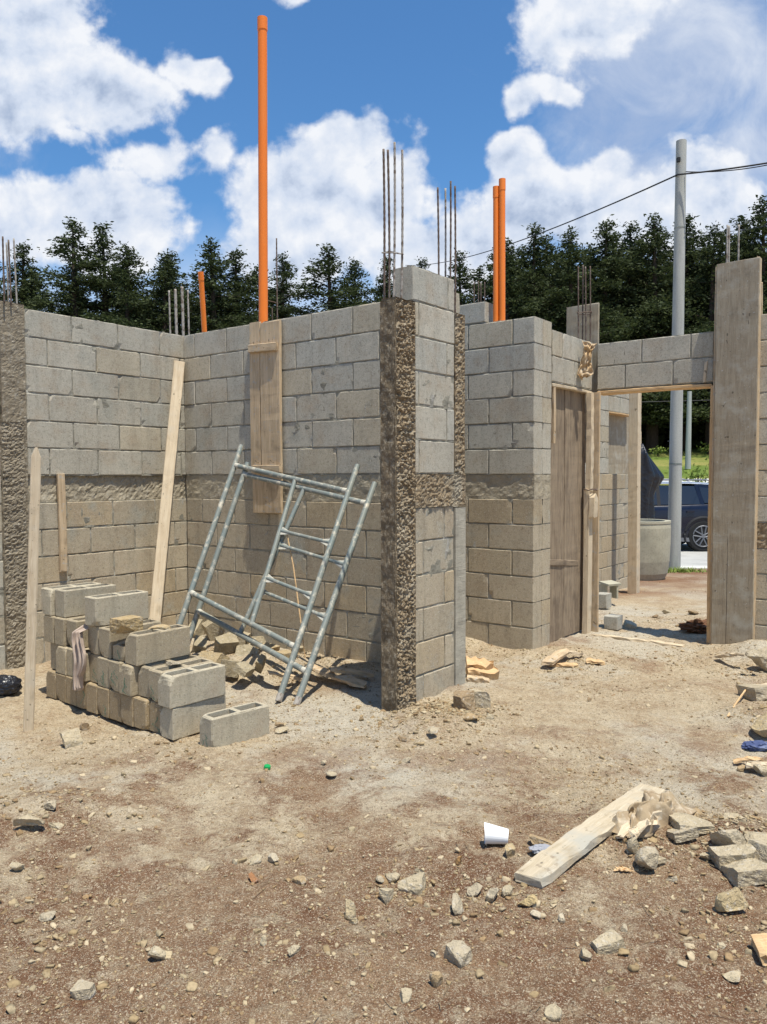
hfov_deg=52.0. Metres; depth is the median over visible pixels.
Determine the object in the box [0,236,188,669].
block wall
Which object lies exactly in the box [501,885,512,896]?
rubble stone
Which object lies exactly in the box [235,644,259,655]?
block fragment
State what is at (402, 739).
rubble stone
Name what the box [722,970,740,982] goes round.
rubble stone
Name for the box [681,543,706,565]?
road
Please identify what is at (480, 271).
cypress tree
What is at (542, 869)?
fallen board
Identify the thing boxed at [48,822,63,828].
rubble stone
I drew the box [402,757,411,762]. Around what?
rubble stone
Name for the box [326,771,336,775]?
rubble stone
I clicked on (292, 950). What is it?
rubble stone
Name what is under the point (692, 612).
rubble stone
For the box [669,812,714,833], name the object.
rubble stone
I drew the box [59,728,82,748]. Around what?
rubble stone
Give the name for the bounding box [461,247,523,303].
cypress tree
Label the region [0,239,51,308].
cypress tree
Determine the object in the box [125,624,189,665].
hollow block
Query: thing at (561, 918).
rubble stone
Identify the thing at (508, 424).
block wall
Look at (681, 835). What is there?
rubble stone
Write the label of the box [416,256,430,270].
cypress tree
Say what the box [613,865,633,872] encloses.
wood scrap
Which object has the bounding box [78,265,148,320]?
cypress tree
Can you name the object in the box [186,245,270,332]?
cypress tree
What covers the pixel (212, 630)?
block fragment
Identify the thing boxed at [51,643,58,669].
hollow block
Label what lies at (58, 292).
cypress tree
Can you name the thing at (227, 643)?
block fragment
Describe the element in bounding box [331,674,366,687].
wood scrap
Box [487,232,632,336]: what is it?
cypress tree
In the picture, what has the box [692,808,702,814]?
rubble stone
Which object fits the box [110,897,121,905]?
rubble stone
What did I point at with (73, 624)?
hollow block
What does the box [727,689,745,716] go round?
wood scrap
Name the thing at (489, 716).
rubble stone
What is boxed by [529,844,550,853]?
plastic scrap
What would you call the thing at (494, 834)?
disposable cup
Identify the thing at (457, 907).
rubble stone
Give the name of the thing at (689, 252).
cypress tree
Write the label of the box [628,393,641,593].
wooden post
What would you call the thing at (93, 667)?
hollow block
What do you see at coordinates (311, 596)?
scaffold frame
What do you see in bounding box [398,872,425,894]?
rubble stone
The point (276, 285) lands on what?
bar bundle
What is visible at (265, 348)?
form board
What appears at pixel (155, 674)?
hollow block
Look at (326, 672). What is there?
wood scrap
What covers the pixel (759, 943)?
wood scrap
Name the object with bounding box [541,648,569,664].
wood scrap
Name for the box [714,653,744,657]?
wood scrap
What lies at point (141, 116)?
sky
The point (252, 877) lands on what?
rubble stone
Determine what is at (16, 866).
rubble stone
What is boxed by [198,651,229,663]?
block fragment
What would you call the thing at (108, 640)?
hollow block
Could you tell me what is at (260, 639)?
block fragment
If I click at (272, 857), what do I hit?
rubble stone
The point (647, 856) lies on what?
rubble stone
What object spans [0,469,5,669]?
block wall
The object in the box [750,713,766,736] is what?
rubble stone
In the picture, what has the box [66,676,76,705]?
hollow block
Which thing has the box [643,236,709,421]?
cypress tree
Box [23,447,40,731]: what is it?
wooden stake
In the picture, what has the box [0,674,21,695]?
plastic bag
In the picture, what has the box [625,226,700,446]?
cypress tree
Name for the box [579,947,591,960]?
rubble stone
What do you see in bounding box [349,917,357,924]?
rubble stone
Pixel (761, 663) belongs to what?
rubble stone
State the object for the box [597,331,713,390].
block wall
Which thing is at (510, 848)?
rubble stone
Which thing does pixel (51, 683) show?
hollow block
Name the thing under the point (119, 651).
hollow block
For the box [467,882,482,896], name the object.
rubble stone
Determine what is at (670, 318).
cypress tree
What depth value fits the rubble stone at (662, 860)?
2.70 m
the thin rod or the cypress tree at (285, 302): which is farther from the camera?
the cypress tree at (285, 302)
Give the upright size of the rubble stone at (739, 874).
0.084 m
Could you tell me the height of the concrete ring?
0.905 m
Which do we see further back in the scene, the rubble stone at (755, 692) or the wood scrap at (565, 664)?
the wood scrap at (565, 664)
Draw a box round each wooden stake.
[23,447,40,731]
[56,473,67,571]
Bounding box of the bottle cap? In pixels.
[264,764,270,769]
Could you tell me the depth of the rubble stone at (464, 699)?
4.51 m
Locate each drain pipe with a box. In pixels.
[198,271,206,331]
[257,15,267,322]
[493,186,498,321]
[499,178,505,320]
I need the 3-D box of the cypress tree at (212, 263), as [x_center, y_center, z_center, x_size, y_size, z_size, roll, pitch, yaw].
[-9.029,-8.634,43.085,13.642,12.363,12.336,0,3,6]
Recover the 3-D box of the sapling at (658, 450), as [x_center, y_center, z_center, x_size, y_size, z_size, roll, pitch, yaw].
[13.911,-3.094,39.866,0.970,0.593,0.828,0,3,0]
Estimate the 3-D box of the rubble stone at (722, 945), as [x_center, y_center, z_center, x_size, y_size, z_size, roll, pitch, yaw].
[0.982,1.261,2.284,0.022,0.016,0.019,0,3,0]
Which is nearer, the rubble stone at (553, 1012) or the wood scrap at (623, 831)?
the rubble stone at (553, 1012)
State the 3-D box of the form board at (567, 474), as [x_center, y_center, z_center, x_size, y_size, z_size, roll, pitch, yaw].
[1.521,0.008,6.615,0.143,2.100,0.792,2,3,37]
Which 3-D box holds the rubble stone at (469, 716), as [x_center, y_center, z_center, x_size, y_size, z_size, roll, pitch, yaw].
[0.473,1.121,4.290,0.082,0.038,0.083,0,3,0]
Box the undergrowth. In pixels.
[641,420,705,447]
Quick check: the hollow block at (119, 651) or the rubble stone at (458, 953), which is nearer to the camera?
the rubble stone at (458, 953)
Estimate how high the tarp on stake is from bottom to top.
2.284 m
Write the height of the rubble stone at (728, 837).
0.099 m
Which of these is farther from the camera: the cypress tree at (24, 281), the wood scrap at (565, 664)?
the cypress tree at (24, 281)
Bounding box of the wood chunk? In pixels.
[465,656,499,682]
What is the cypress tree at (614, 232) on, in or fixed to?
on the ground
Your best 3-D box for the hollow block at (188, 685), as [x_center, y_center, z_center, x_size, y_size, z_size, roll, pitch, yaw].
[-1.018,0.919,4.189,0.117,0.167,0.353,2,4,41]
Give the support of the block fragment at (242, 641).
on the ground
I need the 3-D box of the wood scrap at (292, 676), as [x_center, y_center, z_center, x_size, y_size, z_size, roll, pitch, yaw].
[-0.623,1.068,5.106,0.278,0.032,0.054,17,-3,-18]
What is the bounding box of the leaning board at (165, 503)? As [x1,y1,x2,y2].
[149,360,184,621]
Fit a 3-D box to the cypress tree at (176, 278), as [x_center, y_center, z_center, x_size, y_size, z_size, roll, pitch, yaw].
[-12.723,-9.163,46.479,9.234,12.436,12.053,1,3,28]
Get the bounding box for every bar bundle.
[168,286,189,335]
[268,238,277,319]
[474,281,484,302]
[577,265,591,341]
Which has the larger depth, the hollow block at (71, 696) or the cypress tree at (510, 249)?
the cypress tree at (510, 249)
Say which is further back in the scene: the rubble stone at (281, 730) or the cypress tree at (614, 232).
the cypress tree at (614, 232)
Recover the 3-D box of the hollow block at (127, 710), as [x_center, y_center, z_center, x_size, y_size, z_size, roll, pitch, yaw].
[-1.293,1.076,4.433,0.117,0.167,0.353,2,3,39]
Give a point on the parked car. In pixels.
(694, 520)
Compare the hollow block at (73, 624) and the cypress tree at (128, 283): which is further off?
the cypress tree at (128, 283)
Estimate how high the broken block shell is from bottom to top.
0.185 m
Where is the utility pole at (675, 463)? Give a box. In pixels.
[668,139,686,569]
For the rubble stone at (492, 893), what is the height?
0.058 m
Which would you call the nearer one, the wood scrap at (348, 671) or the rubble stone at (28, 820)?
the rubble stone at (28, 820)
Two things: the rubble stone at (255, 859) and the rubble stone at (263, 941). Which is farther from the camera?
the rubble stone at (255, 859)
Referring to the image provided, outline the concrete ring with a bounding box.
[640,519,670,580]
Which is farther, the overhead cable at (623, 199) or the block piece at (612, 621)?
the overhead cable at (623, 199)
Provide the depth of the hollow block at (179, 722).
4.10 m
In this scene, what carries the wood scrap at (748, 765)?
on the ground
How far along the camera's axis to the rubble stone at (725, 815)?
2.97 m
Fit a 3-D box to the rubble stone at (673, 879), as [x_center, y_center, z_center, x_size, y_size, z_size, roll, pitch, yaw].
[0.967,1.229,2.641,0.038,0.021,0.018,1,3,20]
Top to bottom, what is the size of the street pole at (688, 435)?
3.236 m
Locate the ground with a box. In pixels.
[0,447,766,1023]
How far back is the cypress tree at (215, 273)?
47.62 m
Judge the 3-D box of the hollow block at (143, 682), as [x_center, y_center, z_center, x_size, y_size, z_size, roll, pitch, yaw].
[-1.181,0.911,4.377,0.117,0.167,0.353,2,3,38]
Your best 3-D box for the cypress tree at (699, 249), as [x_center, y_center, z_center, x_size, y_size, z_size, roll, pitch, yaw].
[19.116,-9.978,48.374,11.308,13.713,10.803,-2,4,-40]
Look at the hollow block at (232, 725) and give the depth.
3.99 m
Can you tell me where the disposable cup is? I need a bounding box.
[484,822,508,844]
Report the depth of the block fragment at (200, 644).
5.89 m
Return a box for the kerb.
[681,566,706,568]
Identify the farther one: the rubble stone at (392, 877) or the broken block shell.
the broken block shell
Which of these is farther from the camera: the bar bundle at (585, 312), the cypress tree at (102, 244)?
the cypress tree at (102, 244)
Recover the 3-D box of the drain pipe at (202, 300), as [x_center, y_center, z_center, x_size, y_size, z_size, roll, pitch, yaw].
[-1.874,-0.822,8.544,0.059,3.398,0.608,0,3,5]
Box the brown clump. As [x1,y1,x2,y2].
[678,618,706,633]
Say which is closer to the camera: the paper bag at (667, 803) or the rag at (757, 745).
the paper bag at (667, 803)
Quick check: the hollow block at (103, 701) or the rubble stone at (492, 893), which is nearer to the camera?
the rubble stone at (492, 893)
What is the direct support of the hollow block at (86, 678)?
on the hollow block at (81, 700)
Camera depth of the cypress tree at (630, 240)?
44.93 m
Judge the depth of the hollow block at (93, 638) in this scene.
4.53 m
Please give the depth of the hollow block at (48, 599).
4.87 m
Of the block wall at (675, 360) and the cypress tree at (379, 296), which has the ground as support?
the cypress tree at (379, 296)
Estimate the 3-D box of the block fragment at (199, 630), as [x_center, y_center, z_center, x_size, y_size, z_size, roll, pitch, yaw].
[-1.601,1.023,6.731,0.109,0.209,0.210,1,3,21]
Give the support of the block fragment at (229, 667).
on the ground
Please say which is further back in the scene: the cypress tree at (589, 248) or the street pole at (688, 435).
the cypress tree at (589, 248)
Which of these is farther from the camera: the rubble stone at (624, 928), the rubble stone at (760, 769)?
the rubble stone at (760, 769)
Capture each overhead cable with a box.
[410,162,766,265]
[645,400,709,401]
[686,165,766,171]
[689,225,766,233]
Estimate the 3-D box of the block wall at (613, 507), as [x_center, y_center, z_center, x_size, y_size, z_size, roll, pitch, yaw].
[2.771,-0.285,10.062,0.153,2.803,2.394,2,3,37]
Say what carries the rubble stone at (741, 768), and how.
on the ground
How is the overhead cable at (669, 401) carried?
attached to the street pole at (688, 435)
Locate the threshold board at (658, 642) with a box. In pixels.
[594,634,684,646]
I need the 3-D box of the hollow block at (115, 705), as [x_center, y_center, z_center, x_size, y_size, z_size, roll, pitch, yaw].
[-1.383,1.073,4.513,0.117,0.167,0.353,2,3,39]
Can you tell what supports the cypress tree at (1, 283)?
on the ground
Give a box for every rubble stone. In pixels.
[9,861,24,871]
[13,814,44,825]
[39,911,55,921]
[43,800,55,809]
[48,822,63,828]
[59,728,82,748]
[69,979,95,999]
[79,722,89,730]
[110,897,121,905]
[148,945,165,959]
[248,854,261,864]
[248,872,258,882]
[260,936,266,946]
[268,853,278,862]
[275,722,283,726]
[275,726,287,733]
[287,945,300,956]
[292,875,306,884]
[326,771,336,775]
[344,899,355,919]
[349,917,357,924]
[375,875,383,881]
[379,888,393,903]
[386,872,400,882]
[398,736,406,741]
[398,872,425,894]
[399,988,411,1003]
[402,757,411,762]
[427,726,437,733]
[429,970,442,987]
[430,950,436,957]
[444,940,471,968]
[452,893,463,915]
[453,690,475,710]
[455,856,462,865]
[463,713,477,719]
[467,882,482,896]
[469,689,490,708]
[485,713,494,719]
[486,888,498,902]
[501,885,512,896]
[505,843,515,857]
[518,894,537,905]
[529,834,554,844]
[530,910,540,918]
[544,1003,561,1021]
[558,913,564,923]
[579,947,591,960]
[589,928,624,954]
[621,924,627,931]
[623,620,636,628]
[627,837,638,854]
[635,846,658,869]
[658,856,666,864]
[666,826,698,842]
[666,876,676,881]
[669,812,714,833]
[688,610,698,614]
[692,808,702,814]
[700,852,711,859]
[707,844,755,870]
[709,829,746,845]
[714,887,748,911]
[717,942,725,948]
[721,858,766,888]
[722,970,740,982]
[723,813,744,818]
[736,684,766,700]
[737,764,745,771]
[744,831,766,843]
[745,649,764,658]
[748,839,766,862]
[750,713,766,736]
[752,647,766,670]
[753,764,766,776]
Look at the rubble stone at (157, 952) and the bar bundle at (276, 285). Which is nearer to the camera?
the rubble stone at (157, 952)
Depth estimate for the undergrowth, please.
46.65 m
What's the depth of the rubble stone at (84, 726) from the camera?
4.29 m
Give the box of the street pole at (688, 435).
[685,391,691,468]
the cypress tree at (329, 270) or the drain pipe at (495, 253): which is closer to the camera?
the drain pipe at (495, 253)
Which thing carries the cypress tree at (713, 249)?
on the ground
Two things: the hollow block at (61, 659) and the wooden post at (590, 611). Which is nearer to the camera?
the hollow block at (61, 659)
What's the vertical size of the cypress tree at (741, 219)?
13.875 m
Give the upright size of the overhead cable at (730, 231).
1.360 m
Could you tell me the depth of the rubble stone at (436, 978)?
2.10 m
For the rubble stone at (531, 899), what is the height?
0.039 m
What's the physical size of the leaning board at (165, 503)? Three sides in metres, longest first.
2.339 x 0.093 x 0.036 m
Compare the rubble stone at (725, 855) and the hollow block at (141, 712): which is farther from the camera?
the hollow block at (141, 712)
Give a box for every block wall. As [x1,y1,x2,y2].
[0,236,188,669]
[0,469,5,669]
[184,293,459,662]
[380,142,465,710]
[458,301,551,649]
[551,330,591,390]
[585,394,628,592]
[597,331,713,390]
[755,314,766,639]
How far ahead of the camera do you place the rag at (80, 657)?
4.53 m
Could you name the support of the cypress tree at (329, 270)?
on the ground
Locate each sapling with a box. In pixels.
[649,445,668,455]
[664,458,708,482]
[696,441,708,454]
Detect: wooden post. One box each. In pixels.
[582,392,600,633]
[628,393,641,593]
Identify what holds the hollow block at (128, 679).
on the hollow block at (127, 710)
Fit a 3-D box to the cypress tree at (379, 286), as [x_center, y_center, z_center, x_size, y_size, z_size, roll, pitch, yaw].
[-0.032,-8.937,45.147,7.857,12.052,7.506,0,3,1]
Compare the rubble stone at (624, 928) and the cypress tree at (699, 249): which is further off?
the cypress tree at (699, 249)
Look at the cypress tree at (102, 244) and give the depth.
43.99 m
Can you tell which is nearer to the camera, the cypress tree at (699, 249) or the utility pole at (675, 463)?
the utility pole at (675, 463)
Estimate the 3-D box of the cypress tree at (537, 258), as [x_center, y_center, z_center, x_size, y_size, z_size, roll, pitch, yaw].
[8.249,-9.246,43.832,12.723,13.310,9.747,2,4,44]
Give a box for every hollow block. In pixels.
[41,582,100,615]
[44,615,58,642]
[46,669,58,698]
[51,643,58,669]
[54,615,84,645]
[55,584,115,617]
[56,645,70,674]
[56,673,68,702]
[66,617,87,647]
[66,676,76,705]
[67,647,88,675]
[72,649,91,681]
[76,681,90,708]
[85,590,148,625]
[86,682,100,713]
[88,618,150,654]
[90,653,101,682]
[97,686,111,717]
[98,656,111,688]
[99,620,161,658]
[108,659,124,691]
[109,689,122,721]
[113,639,125,660]
[119,663,142,696]
[121,694,138,726]
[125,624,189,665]
[134,696,152,729]
[138,655,202,697]
[149,658,212,701]
[150,700,162,733]
[158,662,225,708]
[160,695,225,740]
[200,701,268,746]
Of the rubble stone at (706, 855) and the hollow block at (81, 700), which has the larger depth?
the hollow block at (81, 700)
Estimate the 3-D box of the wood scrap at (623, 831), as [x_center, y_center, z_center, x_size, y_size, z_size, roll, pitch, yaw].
[0.948,1.149,2.931,0.050,0.038,0.273,2,12,45]
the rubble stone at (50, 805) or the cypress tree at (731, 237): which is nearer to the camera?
the rubble stone at (50, 805)
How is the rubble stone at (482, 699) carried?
on the ground
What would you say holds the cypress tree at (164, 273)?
on the ground
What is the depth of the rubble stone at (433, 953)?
2.25 m
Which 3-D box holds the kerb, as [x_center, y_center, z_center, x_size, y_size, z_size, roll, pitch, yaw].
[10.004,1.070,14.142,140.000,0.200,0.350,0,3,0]
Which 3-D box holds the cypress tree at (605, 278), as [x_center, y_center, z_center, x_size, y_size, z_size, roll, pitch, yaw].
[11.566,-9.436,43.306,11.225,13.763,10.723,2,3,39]
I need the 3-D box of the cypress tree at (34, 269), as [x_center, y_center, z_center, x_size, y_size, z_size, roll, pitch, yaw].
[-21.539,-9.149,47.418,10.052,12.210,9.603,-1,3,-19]
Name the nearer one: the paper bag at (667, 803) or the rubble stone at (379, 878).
the rubble stone at (379, 878)
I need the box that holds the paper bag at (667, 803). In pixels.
[612,789,696,838]
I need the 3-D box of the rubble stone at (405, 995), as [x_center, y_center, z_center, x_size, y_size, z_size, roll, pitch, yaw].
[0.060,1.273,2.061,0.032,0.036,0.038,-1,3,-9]
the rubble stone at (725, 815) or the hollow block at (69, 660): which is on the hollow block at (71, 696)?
the hollow block at (69, 660)
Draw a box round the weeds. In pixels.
[668,566,706,572]
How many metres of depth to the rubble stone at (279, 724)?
4.21 m
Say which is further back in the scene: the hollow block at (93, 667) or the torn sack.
the torn sack
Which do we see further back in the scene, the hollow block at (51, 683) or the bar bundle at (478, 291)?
the bar bundle at (478, 291)
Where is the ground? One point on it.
(496, 993)
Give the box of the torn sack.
[577,341,596,379]
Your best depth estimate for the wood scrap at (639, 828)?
2.84 m
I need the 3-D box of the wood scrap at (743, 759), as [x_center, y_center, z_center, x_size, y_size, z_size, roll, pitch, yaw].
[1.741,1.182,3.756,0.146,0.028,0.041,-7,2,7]
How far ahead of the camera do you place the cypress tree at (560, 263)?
46.90 m
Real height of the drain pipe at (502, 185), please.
3.374 m
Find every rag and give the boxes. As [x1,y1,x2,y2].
[72,624,88,690]
[741,740,766,750]
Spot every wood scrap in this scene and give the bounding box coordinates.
[267,670,301,681]
[304,664,335,677]
[330,666,373,676]
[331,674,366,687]
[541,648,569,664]
[550,662,578,666]
[568,651,582,654]
[586,658,604,664]
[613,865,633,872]
[616,822,631,839]
[628,810,661,837]
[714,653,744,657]
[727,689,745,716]
[733,756,763,763]
[745,761,766,768]
[750,933,766,966]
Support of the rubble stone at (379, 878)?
on the ground
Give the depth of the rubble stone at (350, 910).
2.46 m
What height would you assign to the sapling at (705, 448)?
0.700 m
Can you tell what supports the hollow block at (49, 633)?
on the hollow block at (54, 646)
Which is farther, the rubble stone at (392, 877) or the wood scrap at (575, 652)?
the wood scrap at (575, 652)
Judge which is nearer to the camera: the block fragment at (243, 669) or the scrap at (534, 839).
the scrap at (534, 839)
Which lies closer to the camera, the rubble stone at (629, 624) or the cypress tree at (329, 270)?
the rubble stone at (629, 624)
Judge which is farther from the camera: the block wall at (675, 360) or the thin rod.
the block wall at (675, 360)
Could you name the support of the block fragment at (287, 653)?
on the ground
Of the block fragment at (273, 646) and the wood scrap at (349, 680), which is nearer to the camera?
the wood scrap at (349, 680)
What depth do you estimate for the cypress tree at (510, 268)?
41.91 m
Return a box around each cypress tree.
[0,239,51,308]
[0,262,19,301]
[9,261,58,310]
[24,216,159,329]
[45,272,98,316]
[59,221,161,331]
[78,240,194,334]
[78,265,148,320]
[98,250,222,334]
[123,248,206,330]
[153,235,258,330]
[178,266,246,329]
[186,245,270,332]
[222,263,294,318]
[234,251,315,322]
[268,243,378,316]
[270,289,300,315]
[326,256,380,307]
[369,255,392,301]
[372,285,385,301]
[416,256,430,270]
[446,248,486,304]
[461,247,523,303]
[466,265,492,302]
[476,237,564,326]
[480,251,650,402]
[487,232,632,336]
[491,222,648,410]
[515,245,549,309]
[519,225,700,428]
[543,247,618,339]
[551,242,707,418]
[552,214,700,408]
[584,226,693,402]
[597,220,697,414]
[601,212,710,450]
[608,242,713,408]
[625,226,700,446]
[626,215,714,449]
[641,222,766,451]
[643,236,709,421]
[645,226,750,407]
[687,215,766,333]
[688,195,766,399]
[689,231,719,446]
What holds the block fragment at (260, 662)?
on the ground
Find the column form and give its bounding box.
[709,225,762,643]
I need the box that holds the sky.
[0,0,766,315]
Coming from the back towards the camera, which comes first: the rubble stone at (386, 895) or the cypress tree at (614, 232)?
the cypress tree at (614, 232)
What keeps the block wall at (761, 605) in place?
on the ground
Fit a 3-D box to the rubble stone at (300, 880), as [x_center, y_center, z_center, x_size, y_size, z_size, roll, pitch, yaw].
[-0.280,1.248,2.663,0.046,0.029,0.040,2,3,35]
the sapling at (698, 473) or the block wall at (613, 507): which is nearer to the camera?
the block wall at (613, 507)
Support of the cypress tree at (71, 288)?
on the ground
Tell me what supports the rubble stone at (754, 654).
on the ground
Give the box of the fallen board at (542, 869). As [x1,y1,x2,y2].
[514,783,664,888]
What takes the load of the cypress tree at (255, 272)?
on the ground
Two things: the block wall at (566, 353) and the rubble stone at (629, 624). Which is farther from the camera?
the rubble stone at (629, 624)
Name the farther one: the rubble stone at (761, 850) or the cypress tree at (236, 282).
the cypress tree at (236, 282)
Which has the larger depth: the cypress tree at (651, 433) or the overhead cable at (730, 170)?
the cypress tree at (651, 433)
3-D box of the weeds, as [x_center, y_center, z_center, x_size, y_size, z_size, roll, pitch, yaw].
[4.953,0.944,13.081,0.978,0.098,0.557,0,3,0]
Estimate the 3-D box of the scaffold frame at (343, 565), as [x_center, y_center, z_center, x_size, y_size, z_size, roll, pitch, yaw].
[-0.787,0.388,5.364,1.293,1.484,0.924,2,3,34]
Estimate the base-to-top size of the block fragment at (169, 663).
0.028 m
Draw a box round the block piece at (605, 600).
[599,592,611,608]
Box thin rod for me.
[287,534,305,657]
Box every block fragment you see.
[109,615,142,633]
[148,624,170,629]
[166,661,181,665]
[189,619,203,636]
[192,635,206,652]
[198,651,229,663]
[201,620,224,640]
[214,632,238,654]
[221,659,239,677]
[233,661,255,677]
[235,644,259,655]
[237,631,250,644]
[251,636,265,645]
[255,654,266,673]
[263,642,279,650]
[277,650,290,657]
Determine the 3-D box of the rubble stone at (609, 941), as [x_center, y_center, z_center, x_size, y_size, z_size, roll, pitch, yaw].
[0.642,1.250,2.276,0.096,0.069,0.071,-1,3,-15]
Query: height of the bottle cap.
0.023 m
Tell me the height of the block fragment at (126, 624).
0.086 m
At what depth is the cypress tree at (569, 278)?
41.68 m
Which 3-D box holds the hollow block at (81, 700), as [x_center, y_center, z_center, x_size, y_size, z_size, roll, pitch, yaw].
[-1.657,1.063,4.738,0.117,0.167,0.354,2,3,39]
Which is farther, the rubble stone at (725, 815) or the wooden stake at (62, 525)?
the wooden stake at (62, 525)
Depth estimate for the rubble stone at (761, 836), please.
2.81 m
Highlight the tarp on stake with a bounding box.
[640,444,663,518]
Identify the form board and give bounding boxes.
[248,319,282,513]
[549,383,591,642]
[566,303,599,462]
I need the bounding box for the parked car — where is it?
[654,479,708,551]
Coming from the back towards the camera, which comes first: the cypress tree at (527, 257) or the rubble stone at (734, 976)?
the cypress tree at (527, 257)
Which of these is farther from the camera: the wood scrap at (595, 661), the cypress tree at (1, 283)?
the cypress tree at (1, 283)
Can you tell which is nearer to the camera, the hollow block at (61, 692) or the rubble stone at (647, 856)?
the rubble stone at (647, 856)
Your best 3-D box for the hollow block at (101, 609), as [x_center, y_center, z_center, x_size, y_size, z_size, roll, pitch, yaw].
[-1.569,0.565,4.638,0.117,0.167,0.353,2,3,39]
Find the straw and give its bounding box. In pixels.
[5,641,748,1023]
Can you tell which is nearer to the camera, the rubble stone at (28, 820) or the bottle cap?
the rubble stone at (28, 820)
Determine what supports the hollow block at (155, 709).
on the ground
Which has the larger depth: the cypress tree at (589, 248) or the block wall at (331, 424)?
the cypress tree at (589, 248)
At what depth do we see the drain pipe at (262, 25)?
6.16 m
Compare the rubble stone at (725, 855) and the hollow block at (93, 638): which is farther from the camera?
the hollow block at (93, 638)
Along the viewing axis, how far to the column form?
6.11 m
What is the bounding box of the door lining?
[597,361,712,643]
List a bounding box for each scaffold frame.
[177,444,359,702]
[190,462,377,704]
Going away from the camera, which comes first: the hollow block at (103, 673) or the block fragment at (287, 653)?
the hollow block at (103, 673)
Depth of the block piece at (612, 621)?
6.96 m
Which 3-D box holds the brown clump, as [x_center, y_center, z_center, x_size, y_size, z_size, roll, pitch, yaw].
[2.763,0.987,6.836,0.397,0.138,0.231,0,3,0]
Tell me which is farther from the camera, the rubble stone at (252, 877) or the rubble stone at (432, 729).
the rubble stone at (432, 729)
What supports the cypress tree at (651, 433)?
on the ground
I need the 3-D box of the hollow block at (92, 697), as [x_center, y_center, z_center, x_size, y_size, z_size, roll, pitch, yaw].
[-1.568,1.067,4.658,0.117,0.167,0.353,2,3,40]
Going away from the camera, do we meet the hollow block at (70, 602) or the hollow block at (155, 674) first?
the hollow block at (155, 674)
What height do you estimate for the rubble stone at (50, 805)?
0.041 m
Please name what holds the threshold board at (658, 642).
on the ground
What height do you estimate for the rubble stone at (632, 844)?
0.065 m
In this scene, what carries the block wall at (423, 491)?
on the ground
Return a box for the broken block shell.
[599,580,620,598]
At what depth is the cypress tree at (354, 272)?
45.12 m
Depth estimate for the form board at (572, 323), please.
6.97 m
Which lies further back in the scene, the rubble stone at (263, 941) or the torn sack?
the torn sack
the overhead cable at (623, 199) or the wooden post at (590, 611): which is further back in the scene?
the overhead cable at (623, 199)
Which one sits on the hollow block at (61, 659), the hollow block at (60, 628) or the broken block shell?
the hollow block at (60, 628)
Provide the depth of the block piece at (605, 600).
8.35 m
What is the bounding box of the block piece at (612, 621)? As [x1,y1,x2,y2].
[604,614,622,629]
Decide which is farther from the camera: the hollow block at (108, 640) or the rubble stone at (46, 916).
the hollow block at (108, 640)
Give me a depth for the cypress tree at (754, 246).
41.99 m
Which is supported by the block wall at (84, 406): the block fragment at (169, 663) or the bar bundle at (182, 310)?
the bar bundle at (182, 310)
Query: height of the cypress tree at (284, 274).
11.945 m
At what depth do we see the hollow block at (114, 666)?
4.36 m
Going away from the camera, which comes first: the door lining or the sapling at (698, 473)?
the door lining
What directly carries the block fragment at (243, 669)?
on the ground
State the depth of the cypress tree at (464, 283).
45.22 m
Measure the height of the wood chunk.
0.156 m
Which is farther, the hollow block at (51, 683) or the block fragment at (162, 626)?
the hollow block at (51, 683)
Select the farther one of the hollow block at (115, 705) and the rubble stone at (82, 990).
the hollow block at (115, 705)
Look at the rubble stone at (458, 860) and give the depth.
2.73 m

